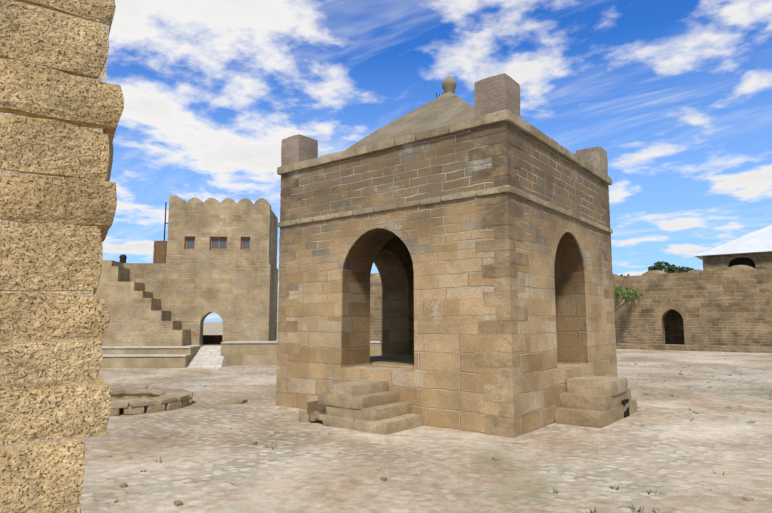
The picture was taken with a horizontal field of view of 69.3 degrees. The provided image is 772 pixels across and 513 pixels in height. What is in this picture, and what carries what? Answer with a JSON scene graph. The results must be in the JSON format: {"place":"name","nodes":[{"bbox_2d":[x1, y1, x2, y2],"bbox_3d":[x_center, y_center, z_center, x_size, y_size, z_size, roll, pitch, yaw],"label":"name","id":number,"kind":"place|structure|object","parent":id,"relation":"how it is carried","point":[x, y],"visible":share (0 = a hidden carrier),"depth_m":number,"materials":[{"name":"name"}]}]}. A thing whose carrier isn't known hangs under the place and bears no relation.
{"place":"outdoors","nodes":[
{"label":"outdoors","id":0,"kind":"place"},
{"bbox_2d":[0,2,108,512],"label":"joint","id":1,"kind":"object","parent":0,"point":[102,77],"visible":0.11,"depth_m":2.41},
{"bbox_2d":[0,0,123,512],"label":"pillar blocks","id":2,"kind":"structure","parent":1,"relation":"attached to","point":[54,239],"depth_m":2.38,"materials":[{"name":"beige stone"}]},
{"bbox_2d":[80,322,771,512],"bbox_3d":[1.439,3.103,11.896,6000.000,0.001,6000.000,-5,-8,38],"label":"ground","id":3,"kind":"structure","parent":0,"point":[670,452],"depth_m":7.10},
{"bbox_2d":[110,387,192,415],"bbox_3d":[-5.379,2.933,11.384,2.706,0.250,2.730,-5,-8,38],"label":"stone ring","id":4,"kind":"object","parent":3,"relation":"on","point":[152,400],"visible":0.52,"depth_m":10.99,"materials":[{"name":"beige stone"}]},
{"bbox_2d":[93,195,277,345],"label":"portal building","id":5,"kind":"structure","parent":3,"relation":"on","point":[180,295],"depth_m":23.55,"materials":[{"name":"beige stone"}]},
{"bbox_2d":[119,202,167,262],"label":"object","id":6,"kind":"object","parent":5,"relation":"on","point":[122,257],"visible":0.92,"depth_m":23.92,"materials":[{"name":"black metal"}]},
{"bbox_2d":[153,241,166,262],"bbox_3d":[-9.578,-0.184,23.748,0.560,0.980,0.100,0,-7,-3],"label":"door","id":7,"kind":"structure","parent":5,"relation":"on","point":[160,252],"depth_m":23.72,"materials":[{"name":"brown wood"}]},
{"bbox_2d":[203,335,221,343],"bbox_3d":[-8.213,3.115,24.712,2.520,1.550,1.760,0,-7,-3],"label":"portal barrier","id":8,"kind":"object","parent":5,"relation":"in","point":[212,339],"visible":0.1,"depth_m":25.46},
{"bbox_2d":[185,237,249,249],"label":"window frames","id":9,"kind":"structure","parent":5,"relation":"in","point":[219,248],"depth_m":23.91,"materials":[{"name":"brown wood"}]},
{"bbox_2d":[187,238,248,248],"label":"window panes","id":10,"kind":"structure","parent":9,"relation":"in","point":[190,242],"depth_m":23.93,"materials":[{"name":"glass"}]},
{"bbox_2d":[186,344,226,367],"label":"ramp","id":11,"kind":"structure","parent":3,"relation":"on","point":[207,356],"depth_m":21.71,"materials":[{"name":"white stone"}]},
{"bbox_2d":[224,399,247,403],"bbox_3d":[-3.180,3.065,11.841,0.424,0.064,0.302,-1,-7,10],"label":"loose slab","id":12,"kind":"object","parent":3,"relation":"on","point":[235,401],"depth_m":11.72,"materials":[{"name":"stone"}]},
{"bbox_2d":[101,343,380,367],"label":"portal tiers","id":13,"kind":"object","parent":3,"relation":"on","point":[249,353],"visible":0.27,"depth_m":21.49,"materials":[{"name":"beige stone"}]},
{"bbox_2d":[102,341,380,356],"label":"portal tier copings","id":14,"kind":"object","parent":13,"relation":"on","point":[145,355],"visible":0.54,"depth_m":21.40,"materials":[{"name":"beige stone"}]},
{"bbox_2d":[298,379,422,434],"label":"stone steps","id":15,"kind":"structure","parent":3,"relation":"on","point":[371,406],"depth_m":9.06,"materials":[{"name":"beige stone"}]},
{"bbox_2d":[370,273,381,354],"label":"perimeter wall","id":16,"kind":"structure","parent":3,"relation":"on","point":[375,309],"depth_m":30.29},
{"bbox_2d":[86,355,770,512],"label":"ground weeds","id":17,"kind":"object","parent":3,"relation":"on","point":[595,510],"visible":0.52,"depth_m":6.89,"materials":[{"name":"green plant"}]},
{"bbox_2d":[105,363,753,512],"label":"ground pebbles","id":18,"kind":"object","parent":3,"relation":"on","point":[180,502],"visible":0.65,"depth_m":5.79,"materials":[{"name":"stone"}]},
{"bbox_2d":[276,121,616,437],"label":"corner quoins","id":19,"kind":"object","parent":3,"relation":"on","point":[507,338],"visible":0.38,"depth_m":8.76,"materials":[{"name":"beige stone"}]},
{"bbox_2d":[554,375,636,427],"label":"stone steps","id":20,"kind":"structure","parent":3,"relation":"on","point":[590,401],"depth_m":9.55,"materials":[{"name":"beige stone"}]},
{"bbox_2d":[621,399,629,417],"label":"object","id":21,"kind":"object","parent":20,"relation":"in","point":[624,403],"visible":0.57,"depth_m":10.05,"materials":[{"name":"black"}]},
{"bbox_2d":[613,265,771,352],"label":"perimeter wall","id":22,"kind":"structure","parent":3,"relation":"on","point":[728,309],"depth_m":33.86,"materials":[{"name":"beige stone"}]},
{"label":"tree trunk","id":23,"kind":"object","parent":3,"relation":"on","visible":0},
{"bbox_2d":[647,261,693,272],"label":"tree leaves","id":24,"kind":"object","parent":23,"relation":"on","point":[669,268],"visible":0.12,"depth_m":49.93,"materials":[{"name":"green plant"}]},
{"bbox_2d":[102,0,771,321],"label":"sky","id":25,"kind":"structure","parent":0,"point":[676,94],"materials":[{"name":"blue"}]},
{"bbox_2d":[277,125,616,437],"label":"temple walls","id":26,"kind":"structure","parent":0,"point":[427,261],"depth_m":10.13,"materials":[{"name":"beige stone"}]},
{"bbox_2d":[346,91,474,149],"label":"temple roof","id":27,"kind":"structure","parent":26,"relation":"on","point":[447,108],"depth_m":11.63,"materials":[{"name":"beige stone"}]},
{"bbox_2d":[442,76,455,92],"bbox_3d":[1.439,-3.905,12.715,0.330,0.430,0.322,-5,-8,38],"label":"roof finial","id":28,"kind":"object","parent":27,"relation":"on","point":[449,84],"visible":0.83,"depth_m":12.60,"materials":[{"name":"beige stone"}]},
{"bbox_2d":[277,109,611,184],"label":"cornice","id":29,"kind":"structure","parent":26,"relation":"attached to","point":[514,119],"depth_m":10.06,"materials":[{"name":"beige stone"}]},
{"bbox_2d":[281,73,607,174],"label":"corner chimneys","id":30,"kind":"object","parent":29,"relation":"on","point":[499,92],"visible":0.48,"depth_m":9.19,"materials":[{"name":"beige stone"}]},
{"bbox_2d":[277,185,612,233],"bbox_3d":[1.439,-0.622,12.331,5.353,0.112,5.353,-5,-8,38],"label":"string course","id":31,"kind":"object","parent":26,"relation":"attached to","point":[511,190],"visible":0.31,"depth_m":9.93,"materials":[{"name":"beige stone"}]},
{"bbox_2d":[613,286,643,311],"bbox_3d":[15.064,3.743,35.616,2.210,3.663,2.748,-5,-8,38],"label":"fig tree","id":32,"kind":"object","parent":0,"point":[627,296],"depth_m":35.44,"materials":[{"name":"green plant"}]},
{"bbox_2d":[702,252,771,270],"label":"house walls","id":33,"kind":"structure","parent":0,"point":[762,260],"depth_m":41.68,"materials":[{"name":"beige stone"}]},
{"bbox_2d":[695,225,771,259],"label":"house roof","id":34,"kind":"structure","parent":33,"relation":"on","point":[758,241],"depth_m":42.17,"materials":[{"name":"grey metal"}]},
{"bbox_2d":[729,257,755,268],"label":"arched opening","id":35,"kind":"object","parent":33,"relation":"in","point":[743,261],"depth_m":41.37,"materials":[{"name":"black"}]}
]}

